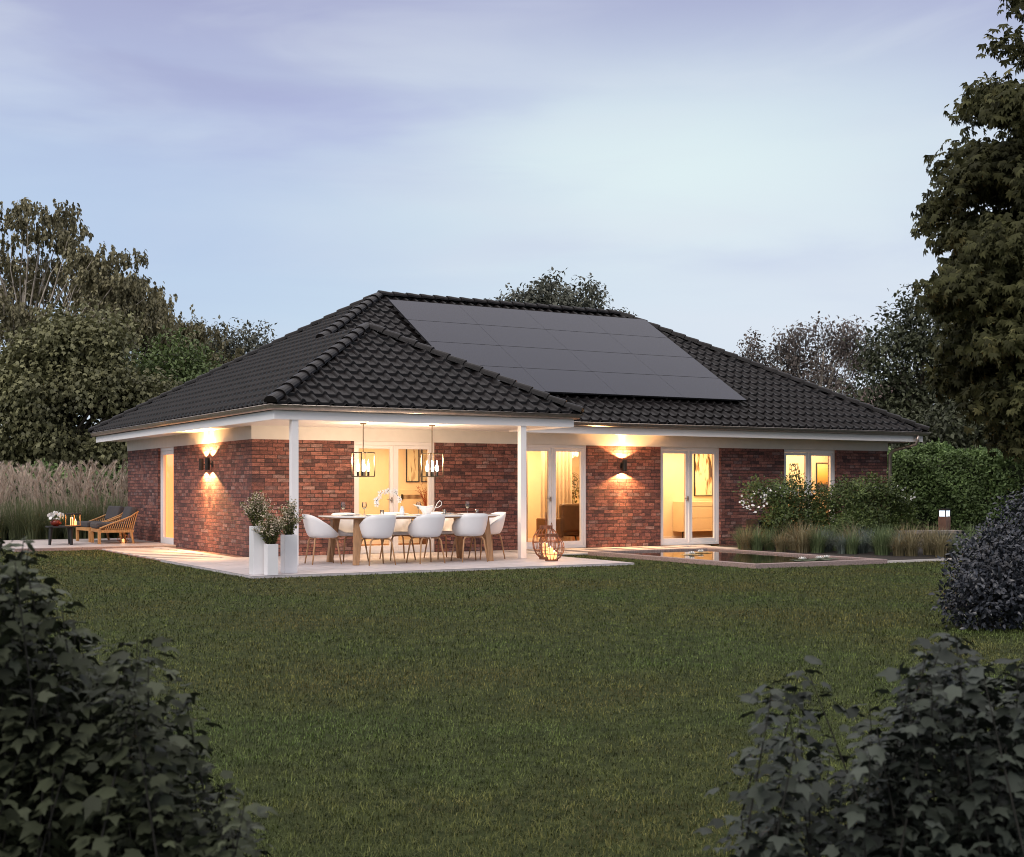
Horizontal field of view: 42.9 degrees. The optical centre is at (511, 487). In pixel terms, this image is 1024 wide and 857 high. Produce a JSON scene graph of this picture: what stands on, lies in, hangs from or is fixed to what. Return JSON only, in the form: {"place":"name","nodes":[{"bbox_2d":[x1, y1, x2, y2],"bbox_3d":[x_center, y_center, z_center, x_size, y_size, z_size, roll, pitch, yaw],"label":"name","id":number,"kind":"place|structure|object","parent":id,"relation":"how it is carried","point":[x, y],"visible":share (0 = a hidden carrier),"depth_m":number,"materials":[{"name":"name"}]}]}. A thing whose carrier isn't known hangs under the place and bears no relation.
{"place":"outdoors","nodes":[
{"label":"outdoors","id":0,"kind":"place"},
{"bbox_2d":[0,465,22,539],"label":"feather grass","id":1,"kind":"object","parent":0,"point":[3,533],"depth_m":31.90,"materials":[{"name":"plant"}]},
{"bbox_2d":[4,466,64,539],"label":"feather grass","id":2,"kind":"object","parent":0,"point":[34,531],"depth_m":31.90,"materials":[{"name":"plant"}]},
{"bbox_2d":[26,473,75,539],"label":"feather grass","id":3,"kind":"object","parent":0,"point":[55,533],"depth_m":32.18,"materials":[{"name":"plant"}]},
{"bbox_2d":[28,458,76,513],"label":"feather grass","id":4,"kind":"object","parent":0,"point":[44,472],"depth_m":35.12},
{"bbox_2d":[45,478,84,538],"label":"feather grass","id":5,"kind":"object","parent":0,"point":[61,536],"depth_m":33.59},
{"bbox_2d":[48,469,94,538],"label":"feather grass","id":6,"kind":"object","parent":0,"point":[77,516],"depth_m":32.24,"materials":[{"name":"plant"}]},
{"bbox_2d":[46,460,108,513],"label":"feather grass","id":7,"kind":"object","parent":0,"point":[69,470],"depth_m":33.59,"materials":[{"name":"plant"}]},
{"bbox_2d":[50,461,113,538],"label":"feather grass","id":8,"kind":"object","parent":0,"point":[85,535],"depth_m":32.44,"materials":[{"name":"plant"}]},
{"bbox_2d":[76,476,110,538],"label":"feather grass","id":9,"kind":"object","parent":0,"point":[103,535],"depth_m":32.55,"materials":[{"name":"plant"}]},
{"bbox_2d":[85,458,127,537],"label":"feather grass","id":10,"kind":"object","parent":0,"point":[125,478],"depth_m":33.18,"materials":[{"name":"plant"}]},
{"bbox_2d":[105,476,127,537],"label":"feather grass","id":11,"kind":"object","parent":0,"point":[114,535],"depth_m":33.00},
{"bbox_2d":[161,551,633,578],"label":"terrace","id":12,"kind":"structure","parent":0,"point":[239,566],"depth_m":22.23,"materials":[{"name":"stone"}]},
{"bbox_2d":[249,526,265,574],"bbox_3d":[-3.796,0.939,19.436,0.190,0.720,0.190,0,0,-30],"label":"tall planter","id":13,"kind":"object","parent":12,"relation":"on","point":[256,553],"visible":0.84,"depth_m":19.35,"materials":[{"name":"ceramic"}]},
{"bbox_2d":[239,490,274,525],"bbox_3d":[-3.791,0.329,19.457,0.497,0.596,0.535,0,0,18],"label":"flowering plant","id":14,"kind":"object","parent":13,"relation":"in","point":[254,508],"visible":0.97,"depth_m":19.39,"materials":[{"name":"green plant"}]},
{"bbox_2d":[264,544,277,574],"bbox_3d":[-3.570,1.069,19.313,0.168,0.460,0.168,0,0,-30],"label":"tall planter","id":15,"kind":"object","parent":12,"relation":"on","point":[270,559],"visible":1,"depth_m":19.24,"materials":[{"name":"ceramic"}]},
{"bbox_2d":[252,508,286,543],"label":"flowering plant","id":16,"kind":"object","parent":15,"relation":"in","point":[273,527],"visible":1,"depth_m":19.26,"materials":[{"name":"green plant"}]},
{"bbox_2d":[281,534,296,572],"bbox_3d":[-3.389,1.009,19.810,0.200,0.580,0.200,0,0,-30],"label":"tall planter","id":17,"kind":"object","parent":12,"relation":"on","point":[288,553],"visible":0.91,"depth_m":19.73,"materials":[{"name":"ceramic"}]},
{"bbox_2d":[272,496,304,534],"bbox_3d":[-3.396,0.440,19.821,0.464,0.652,0.493,0,0,36],"label":"flowering plant","id":18,"kind":"object","parent":17,"relation":"in","point":[291,520],"visible":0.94,"depth_m":19.76,"materials":[{"name":"green plant"}]},
{"bbox_2d":[302,514,341,564],"bbox_3d":[-3.245,0.877,22.092,0.611,0.849,0.620,0,0,-24],"label":"tub chair","id":19,"kind":"object","parent":12,"relation":"on","point":[315,527],"visible":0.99,"depth_m":21.86,"materials":[{"name":"white plastic"}]},
{"bbox_2d":[331,513,368,561],"bbox_3d":[-2.874,0.877,22.976,0.620,0.849,0.611,0,0,-32],"label":"tub chair","id":20,"kind":"object","parent":12,"relation":"on","point":[345,528],"visible":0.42,"depth_m":23.15,"materials":[{"name":"white plastic"}]},
{"bbox_2d":[359,515,395,565],"bbox_3d":[-2.254,0.877,21.845,0.620,0.849,0.611,0,0,-30],"label":"tub chair","id":21,"kind":"object","parent":12,"relation":"on","point":[376,527],"visible":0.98,"depth_m":21.63,"materials":[{"name":"white plastic"}]},
{"bbox_2d":[379,512,415,560],"bbox_3d":[-2.076,0.877,23.459,0.620,0.849,0.611,0,0,-28],"label":"tub chair","id":22,"kind":"object","parent":12,"relation":"on","point":[401,527],"visible":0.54,"depth_m":23.66,"materials":[{"name":"white plastic"}]},
{"bbox_2d":[318,514,499,565],"bbox_3d":[-1.779,0.892,22.841,3.160,0.815,1.440,0,0,-30],"label":"dining table","id":23,"kind":"object","parent":12,"relation":"on","point":[357,521],"visible":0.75,"depth_m":22.60,"materials":[{"name":"brown wood"}]},
{"bbox_2d":[406,514,444,563],"bbox_3d":[-1.458,0.877,22.328,0.620,0.849,0.611,0,0,-32],"label":"tub chair","id":24,"kind":"object","parent":12,"relation":"on","point":[426,526],"visible":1,"depth_m":22.12,"materials":[{"name":"white plastic"}]},
{"bbox_2d":[424,512,460,558],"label":"tub chair","id":25,"kind":"object","parent":12,"relation":"on","point":[447,526],"visible":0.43,"depth_m":24.06,"materials":[{"name":"white plastic"}]},
{"bbox_2d":[451,513,487,561],"bbox_3d":[-0.730,0.877,22.818,0.620,0.849,0.611,0,0,-26],"label":"tub chair","id":26,"kind":"object","parent":12,"relation":"on","point":[473,525],"visible":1,"depth_m":22.61,"materials":[{"name":"white plastic"}]},
{"bbox_2d":[468,512,505,559],"bbox_3d":[-0.422,0.877,23.761,0.611,0.849,0.620,0,0,-28],"label":"tub chair","id":27,"kind":"object","parent":12,"relation":"on","point":[496,524],"visible":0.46,"depth_m":23.63,"materials":[{"name":"plastic"}]},
{"bbox_2d":[532,512,559,559],"bbox_3d":[0.616,0.868,23.553,0.504,0.863,0.504,0,0,4],"label":"cage lantern","id":28,"kind":"object","parent":12,"relation":"on","point":[545,527],"visible":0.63,"depth_m":23.49,"materials":[{"name":"wicker"}]},
{"bbox_2d":[539,522,564,560],"bbox_3d":[0.697,0.959,22.953,0.461,0.680,0.461,0,0,10],"label":"cage lantern","id":29,"kind":"object","parent":12,"relation":"on","point":[552,554],"visible":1,"depth_m":22.89,"materials":[{"name":"metal"}]},
{"bbox_2d":[0,537,1023,856],"bbox_3d":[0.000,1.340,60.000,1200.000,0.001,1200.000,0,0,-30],"label":"lawn","id":30,"kind":"structure","parent":0,"point":[532,809],"depth_m":8.31,"materials":[{"name":"plant"}]},
{"bbox_2d":[0,463,41,539],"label":"feather grass","id":31,"kind":"object","parent":30,"relation":"on","point":[14,531],"depth_m":31.88,"materials":[{"name":"plant"}]},
{"bbox_2d":[10,462,64,516],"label":"feather grass","id":32,"kind":"object","parent":30,"relation":"on","point":[48,469],"depth_m":33.52,"materials":[{"name":"plant"}]},
{"bbox_2d":[0,458,127,508],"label":"grass","id":33,"kind":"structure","parent":30,"relation":"on","point":[111,477],"depth_m":38.99,"materials":[{"name":"green plant"}]},
{"bbox_2d":[2,538,175,550],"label":"deck","id":34,"kind":"structure","parent":30,"relation":"on","point":[80,543],"depth_m":29.39,"materials":[{"name":"stone"}]},
{"bbox_2d":[45,525,80,544],"bbox_3d":[-9.936,1.063,28.870,0.760,0.412,0.760,0,0,-30],"label":"coffee table","id":35,"kind":"object","parent":34,"relation":"on","point":[70,534],"visible":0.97,"depth_m":28.63,"materials":[{"name":"black metal"}]},
{"bbox_2d":[76,506,123,541],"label":"lounge chair","id":36,"kind":"object","parent":34,"relation":"on","point":[112,512],"visible":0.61,"depth_m":30.58,"materials":[{"name":"brown wood"}]},
{"bbox_2d":[90,506,138,543],"bbox_3d":[-9.041,0.856,29.640,0.940,0.833,0.990,0,0,-27],"label":"lounge chair","id":37,"kind":"object","parent":34,"relation":"on","point":[128,516],"visible":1,"depth_m":29.35,"materials":[{"name":"brown wood"}]},
{"bbox_2d":[14,546,163,551],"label":"kerb","id":38,"kind":"structure","parent":30,"relation":"on","point":[61,549],"depth_m":27.69,"materials":[{"name":"concrete"}]},
{"bbox_2d":[0,197,181,423],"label":"birch tree","id":39,"kind":"object","parent":30,"relation":"on","point":[92,280],"visible":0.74,"depth_m":51.69,"materials":[{"name":"green plant"}]},
{"bbox_2d":[0,298,182,481],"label":"maple tree","id":40,"kind":"object","parent":30,"relation":"on","point":[60,375],"visible":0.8,"depth_m":43.08,"materials":[{"name":"green plant"}]},
{"bbox_2d":[76,459,125,514],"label":"feather grass","id":41,"kind":"object","parent":30,"relation":"on","point":[108,471],"depth_m":33.60,"materials":[{"name":"plant"}]},
{"bbox_2d":[0,535,278,856],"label":"ivy shrub","id":42,"kind":"object","parent":30,"relation":"on","point":[114,784],"visible":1,"depth_m":2.60,"materials":[{"name":"green plant"}]},
{"bbox_2d":[68,275,244,383],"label":"weeping tree","id":43,"kind":"object","parent":30,"relation":"on","point":[201,336],"visible":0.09,"depth_m":55.59,"materials":[{"name":"green plant"}]},
{"bbox_2d":[96,325,233,422],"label":"green tree","id":44,"kind":"object","parent":30,"relation":"on","point":[190,370],"visible":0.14,"depth_m":46.50,"materials":[{"name":"green plant"}]},
{"bbox_2d":[188,314,276,363],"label":"round tree","id":45,"kind":"object","parent":30,"relation":"on","point":[233,345],"visible":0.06,"depth_m":63.40,"materials":[{"name":"green plant"}]},
{"bbox_2d":[88,290,930,565],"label":"brick house","id":46,"kind":"structure","parent":30,"relation":"on","point":[278,421],"depth_m":27.72,"materials":[{"name":"red brick"}]},
{"bbox_2d":[161,447,173,543],"bbox_3d":[-7.737,0.200,29.510,0.090,2.200,1.310,0,0,-30],"label":"glass door","id":47,"kind":"structure","parent":46,"relation":"in","point":[170,450],"depth_m":29.91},
{"bbox_2d":[351,423,374,476],"bbox_3d":[-2.665,-0.668,23.357,0.306,0.963,0.306,0,0,-42],"label":"pendant lamp","id":48,"kind":"object","parent":46,"relation":"hanging from","point":[363,469],"visible":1,"depth_m":23.34,"materials":[{"name":"black metal"}]},
{"bbox_2d":[354,441,433,553],"bbox_3d":[-2.343,0.200,25.849,1.770,2.200,0.125,0,0,-30],"label":"glass door","id":49,"kind":"structure","parent":46,"relation":"in","point":[393,447],"depth_m":25.83,"materials":[{"name":"metal"}]},
{"bbox_2d":[406,449,418,481],"bbox_3d":[-2.280,-0.580,29.919,0.330,0.920,0.030,0,0,-30],"label":"picture","id":50,"kind":"object","parent":46,"relation":"attached to","point":[412,465],"visible":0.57,"depth_m":29.92,"materials":[{"name":"beige paper"}]},
{"bbox_2d":[420,425,443,476],"bbox_3d":[-1.474,-0.668,24.033,0.306,0.963,0.306,0,0,-42],"label":"pendant lamp","id":51,"kind":"object","parent":46,"relation":"hanging from","point":[431,468],"visible":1,"depth_m":24.02,"materials":[{"name":"black metal"}]},
{"bbox_2d":[388,299,477,324],"bbox_3d":[-1.837,-4.045,30.349,1.823,0.080,1.169,0,30,-30],"label":"solar panel","id":52,"kind":"object","parent":46,"relation":"on","point":[427,311],"visible":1,"depth_m":30.30,"materials":[{"name":"black glass"}]},
{"bbox_2d":[407,320,499,345],"bbox_3d":[-1.331,-3.461,29.472,1.823,0.080,1.169,0,30,-30],"label":"solar panel","id":53,"kind":"object","parent":46,"relation":"on","point":[432,331],"visible":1,"depth_m":29.42,"materials":[{"name":"black glass"}]},
{"bbox_2d":[427,341,521,367],"bbox_3d":[-0.824,-2.877,28.595,1.823,0.080,1.169,0,30,-30],"label":"solar panel","id":54,"kind":"object","parent":46,"relation":"on","point":[488,355],"visible":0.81,"depth_m":28.63,"materials":[{"name":"black glass"}]},
{"bbox_2d":[459,305,543,328],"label":"solar panel","id":55,"kind":"object","parent":46,"relation":"on","point":[489,316],"visible":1,"depth_m":31.22,"materials":[{"name":"black glass"}]},
{"bbox_2d":[483,366,545,391],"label":"solar panel","id":56,"kind":"object","parent":46,"relation":"on","point":[521,375],"visible":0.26,"depth_m":28.08,"materials":[{"name":"black glass"}]},
{"bbox_2d":[479,325,567,349],"bbox_3d":[0.252,-3.461,30.386,1.823,0.080,1.169,0,30,-30],"label":"solar panel","id":57,"kind":"object","parent":46,"relation":"on","point":[521,337],"visible":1,"depth_m":30.35,"materials":[{"name":"black glass"}]},
{"bbox_2d":[501,346,591,371],"bbox_3d":[0.758,-2.877,29.509,1.823,0.080,1.169,0,30,-30],"label":"solar panel","id":58,"kind":"object","parent":46,"relation":"on","point":[540,358],"visible":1,"depth_m":29.47,"materials":[{"name":"black glass"}]},
{"bbox_2d":[526,444,585,548],"bbox_3d":[0.848,0.200,27.691,1.700,2.200,0.125,0,0,-30],"label":"glass door","id":59,"kind":"structure","parent":46,"relation":"in","point":[551,450],"depth_m":27.73,"materials":[{"name":"metal"}]},
{"bbox_2d":[541,448,571,540],"bbox_3d":[1.009,0.120,29.532,0.820,2.240,0.108,0,0,-30],"label":"curtain","id":60,"kind":"object","parent":46,"relation":"hanging from","point":[563,477],"visible":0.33,"depth_m":29.57,"materials":[{"name":"fabric"}]},
{"bbox_2d":[536,503,578,541],"bbox_3d":[1.073,0.821,28.983,0.720,0.922,0.840,0,0,40],"label":"armchair","id":61,"kind":"object","parent":46,"relation":"on","point":[567,521],"visible":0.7,"depth_m":28.70,"materials":[{"name":"brown leather"}]},
{"bbox_2d":[524,310,607,333],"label":"solar panel","id":62,"kind":"object","parent":46,"relation":"on","point":[563,322],"visible":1,"depth_m":32.14,"materials":[{"name":"black glass"}]},
{"bbox_2d":[523,368,616,396],"bbox_3d":[1.265,-2.292,28.632,1.823,0.080,1.169,0,30,-30],"label":"solar panel","id":63,"kind":"object","parent":46,"relation":"on","point":[563,382],"visible":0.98,"depth_m":28.57,"materials":[{"name":"black glass"}]},
{"bbox_2d":[547,330,631,353],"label":"solar panel","id":64,"kind":"object","parent":46,"relation":"on","point":[585,341],"visible":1,"depth_m":31.26,"materials":[{"name":"black glass"}]},
{"bbox_2d":[569,350,656,374],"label":"solar panel","id":65,"kind":"object","parent":46,"relation":"on","point":[607,362],"visible":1,"depth_m":30.38,"materials":[{"name":"black glass"}]},
{"bbox_2d":[587,315,666,337],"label":"solar panel","id":66,"kind":"object","parent":46,"relation":"on","point":[625,326],"visible":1,"depth_m":33.05,"materials":[{"name":"black glass"}]},
{"bbox_2d":[593,372,683,399],"bbox_3d":[2.847,-2.292,29.546,1.823,0.080,1.169,0,30,-30],"label":"solar panel","id":67,"kind":"object","parent":46,"relation":"on","point":[633,386],"visible":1,"depth_m":29.48,"materials":[{"name":"black glass"}]},
{"bbox_2d":[609,334,692,357],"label":"solar panel","id":68,"kind":"object","parent":46,"relation":"on","point":[644,345],"visible":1,"depth_m":32.18,"materials":[{"name":"black glass"}]},
{"bbox_2d":[633,354,717,377],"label":"solar panel","id":69,"kind":"object","parent":46,"relation":"on","point":[675,366],"visible":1,"depth_m":31.30,"materials":[{"name":"black glass"}]},
{"bbox_2d":[661,447,718,545],"bbox_3d":[4.000,0.200,29.511,1.700,2.200,0.125,0,0,-30],"label":"glass door","id":70,"kind":"structure","parent":46,"relation":"in","point":[687,451],"depth_m":29.50,"materials":[{"name":"metal"}]},
{"bbox_2d":[673,501,711,537],"bbox_3d":[4.633,0.815,32.126,1.350,0.930,0.408,0,0,-30],"label":"sideboard","id":71,"kind":"object","parent":46,"relation":"on","point":[701,515],"visible":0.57,"depth_m":31.86,"materials":[{"name":"beige paint"}]},
{"bbox_2d":[658,375,745,402],"bbox_3d":[4.430,-2.292,30.459,1.823,0.080,1.169,0,30,-30],"label":"solar panel","id":72,"kind":"object","parent":46,"relation":"on","point":[697,388],"visible":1,"depth_m":30.40,"materials":[{"name":"black glass"}]},
{"bbox_2d":[694,454,711,495],"bbox_3d":[4.765,-0.365,32.427,0.580,1.170,0.030,0,0,-30],"label":"picture","id":73,"kind":"object","parent":46,"relation":"attached to","point":[702,474],"visible":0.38,"depth_m":32.41,"materials":[{"name":"beige paper"}]},
{"bbox_2d":[784,449,834,519],"bbox_3d":[7.105,0.200,31.324,1.670,2.200,0.090,0,0,-30],"label":"window","id":74,"kind":"structure","parent":46,"relation":"in","point":[807,454],"depth_m":31.29,"materials":[{"name":"metal"}]},
{"bbox_2d":[816,463,827,491],"bbox_3d":[7.985,-0.255,33.420,0.490,0.750,0.030,0,0,-30],"label":"picture","id":75,"kind":"object","parent":46,"relation":"attached to","point":[822,472],"visible":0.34,"depth_m":33.39,"materials":[{"name":"paper"}]},
{"bbox_2d":[484,267,636,315],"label":"lime tree","id":76,"kind":"object","parent":30,"relation":"on","point":[544,295],"visible":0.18,"depth_m":59.65,"materials":[{"name":"green plant"}]},
{"bbox_2d":[588,548,886,568],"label":"garden pond","id":77,"kind":"structure","parent":30,"relation":"in","point":[860,561],"depth_m":23.02,"materials":[{"name":"stone"}]},
{"bbox_2d":[615,550,854,563],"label":"water","id":78,"kind":"structure","parent":77,"relation":"in","point":[733,556],"depth_m":24.36,"materials":[{"name":"black liquid"}]},
{"bbox_2d":[733,311,886,398],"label":"airy tree","id":79,"kind":"object","parent":30,"relation":"on","point":[795,364],"visible":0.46,"depth_m":65.59,"materials":[{"name":"green plant"}]},
{"bbox_2d":[692,627,1023,856],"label":"ivy shrub","id":80,"kind":"object","parent":30,"relation":"on","point":[969,812],"visible":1,"depth_m":2.69,"materials":[{"name":"green plant"}]},
{"bbox_2d":[721,541,995,560],"bbox_3d":[8.699,1.320,28.053,8.780,0.001,6.450,0,0,-30],"label":"flower bed","id":81,"kind":"object","parent":30,"relation":"on","point":[891,556],"visible":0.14,"depth_m":25.22,"materials":[{"name":"plant"}]},
{"bbox_2d":[723,524,759,549],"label":"grass tuft","id":82,"kind":"object","parent":81,"relation":"on","point":[744,545],"visible":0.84,"depth_m":27.03,"materials":[{"name":"plant"}]},
{"bbox_2d":[745,525,769,550],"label":"grass tuft","id":83,"kind":"object","parent":81,"relation":"on","point":[759,541],"visible":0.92,"depth_m":26.92,"materials":[{"name":"plant"}]},
{"bbox_2d":[762,527,780,549],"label":"grass tuft","id":84,"kind":"object","parent":81,"relation":"on","point":[767,546],"visible":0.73,"depth_m":27.40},
{"bbox_2d":[769,527,792,551],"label":"grass tuft","id":85,"kind":"object","parent":81,"relation":"on","point":[780,546],"visible":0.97,"depth_m":26.60,"materials":[{"name":"plant"}]},
{"bbox_2d":[732,470,842,536],"bbox_3d":[6.098,0.483,28.296,2.601,1.749,1.273,0,0,-22],"label":"rose bush","id":86,"kind":"object","parent":81,"relation":"on","point":[782,510],"visible":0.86,"depth_m":28.07,"materials":[{"name":"green plant"}]},
{"bbox_2d":[781,518,826,552],"bbox_3d":[5.812,0.959,26.298,1.366,0.723,1.259,0,0,34],"label":"grass tuft","id":87,"kind":"object","parent":81,"relation":"on","point":[802,546],"visible":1,"depth_m":26.24,"materials":[{"name":"plant"}]},
{"bbox_2d":[800,524,832,552],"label":"grass tuft","id":88,"kind":"object","parent":81,"relation":"on","point":[818,544],"visible":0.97,"depth_m":26.17,"materials":[{"name":"plant"}]},
{"bbox_2d":[829,530,852,553],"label":"grass tuft","id":89,"kind":"object","parent":81,"relation":"on","point":[840,547],"visible":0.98,"depth_m":25.84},
{"bbox_2d":[835,529,868,553],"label":"grass tuft","id":90,"kind":"object","parent":81,"relation":"on","point":[852,547],"visible":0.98,"depth_m":25.68,"materials":[{"name":"plant"}]},
{"bbox_2d":[822,509,881,536],"bbox_3d":[7.266,0.894,27.922,1.518,0.908,1.108,0,0,-30],"label":"shrub","id":91,"kind":"object","parent":81,"relation":"on","point":[857,522],"visible":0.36,"depth_m":27.81,"materials":[{"name":"green plant"}]},
{"bbox_2d":[852,530,874,552],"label":"grass tuft","id":92,"kind":"object","parent":81,"relation":"on","point":[864,545],"visible":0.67,"depth_m":26.05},
{"bbox_2d":[819,471,921,536],"bbox_3d":[7.998,0.490,29.025,2.832,1.743,1.401,0,0,-30],"label":"rose bush","id":93,"kind":"object","parent":81,"relation":"on","point":[873,496],"visible":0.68,"depth_m":28.79,"materials":[{"name":"green plant"}]},
{"bbox_2d":[861,521,898,554],"bbox_3d":[7.294,0.977,25.358,1.262,0.687,1.227,0,0,-23],"label":"grass tuft","id":94,"kind":"object","parent":81,"relation":"on","point":[881,547],"visible":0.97,"depth_m":25.29,"materials":[{"name":"plant"}]},
{"bbox_2d":[883,529,912,555],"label":"grass tuft","id":95,"kind":"object","parent":81,"relation":"on","point":[898,549],"visible":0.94,"depth_m":25.05,"materials":[{"name":"plant"}]},
{"bbox_2d":[888,526,928,555],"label":"grass tuft","id":96,"kind":"object","parent":81,"relation":"on","point":[911,548],"visible":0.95,"depth_m":24.94,"materials":[{"name":"plant"}]},
{"bbox_2d":[913,520,946,554],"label":"grass tuft","id":97,"kind":"object","parent":81,"relation":"on","point":[927,550],"visible":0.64,"depth_m":25.37,"materials":[{"name":"plant"}]},
{"bbox_2d":[914,524,963,556],"bbox_3d":[8.154,0.984,24.577,1.270,0.672,1.171,0,0,-40],"label":"grass tuft","id":98,"kind":"object","parent":81,"relation":"on","point":[940,548],"visible":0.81,"depth_m":24.56,"materials":[{"name":"plant"}]},
{"bbox_2d":[938,509,950,529],"bbox_3d":[10.406,0.920,31.377,0.220,0.800,0.300,0,0,40],"label":"bollard light","id":99,"kind":"object","parent":81,"relation":"on","point":[944,518],"visible":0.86,"depth_m":31.28,"materials":[{"name":"black metal"}]},
{"bbox_2d":[827,283,984,466],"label":"dense tree","id":100,"kind":"object","parent":30,"relation":"on","point":[910,388],"visible":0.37,"depth_m":46.55,"materials":[{"name":"green plant"}]},
{"bbox_2d":[888,393,1004,466],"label":"dense tree","id":101,"kind":"object","parent":30,"relation":"on","point":[957,438],"visible":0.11,"depth_m":43.22,"materials":[{"name":"green plant"}]},
{"bbox_2d":[887,438,1023,537],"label":"clipped hedge","id":102,"kind":"object","parent":30,"relation":"on","point":[965,492],"visible":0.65,"depth_m":34.26,"materials":[{"name":"green plant"}]},
{"bbox_2d":[910,0,1023,463],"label":"chestnut tree","id":103,"kind":"object","parent":30,"relation":"on","point":[972,298],"visible":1,"depth_m":25.38,"materials":[{"name":"green plant"}]},
{"bbox_2d":[928,527,1023,630],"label":"holly bush","id":104,"kind":"object","parent":30,"relation":"on","point":[990,591],"visible":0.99,"depth_m":12.21,"materials":[{"name":"green plant"}]},
{"bbox_2d":[937,482,1023,601],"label":"holly bush","id":105,"kind":"object","parent":30,"relation":"on","point":[1003,529],"visible":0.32,"depth_m":14.13,"materials":[{"name":"green plant"}]},
{"bbox_2d":[0,0,1023,425],"label":"sky","id":106,"kind":"structure","parent":0,"point":[725,168],"materials":[{"name":"blue"}]},
{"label":"garden path","id":107,"kind":"structure","parent":0,"visible":0},
{"bbox_2d":[493,545,710,551],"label":"path slab","id":108,"kind":"structure","parent":107,"relation":"on","point":[608,547],"depth_m":28.20,"materials":[{"name":"stone"}]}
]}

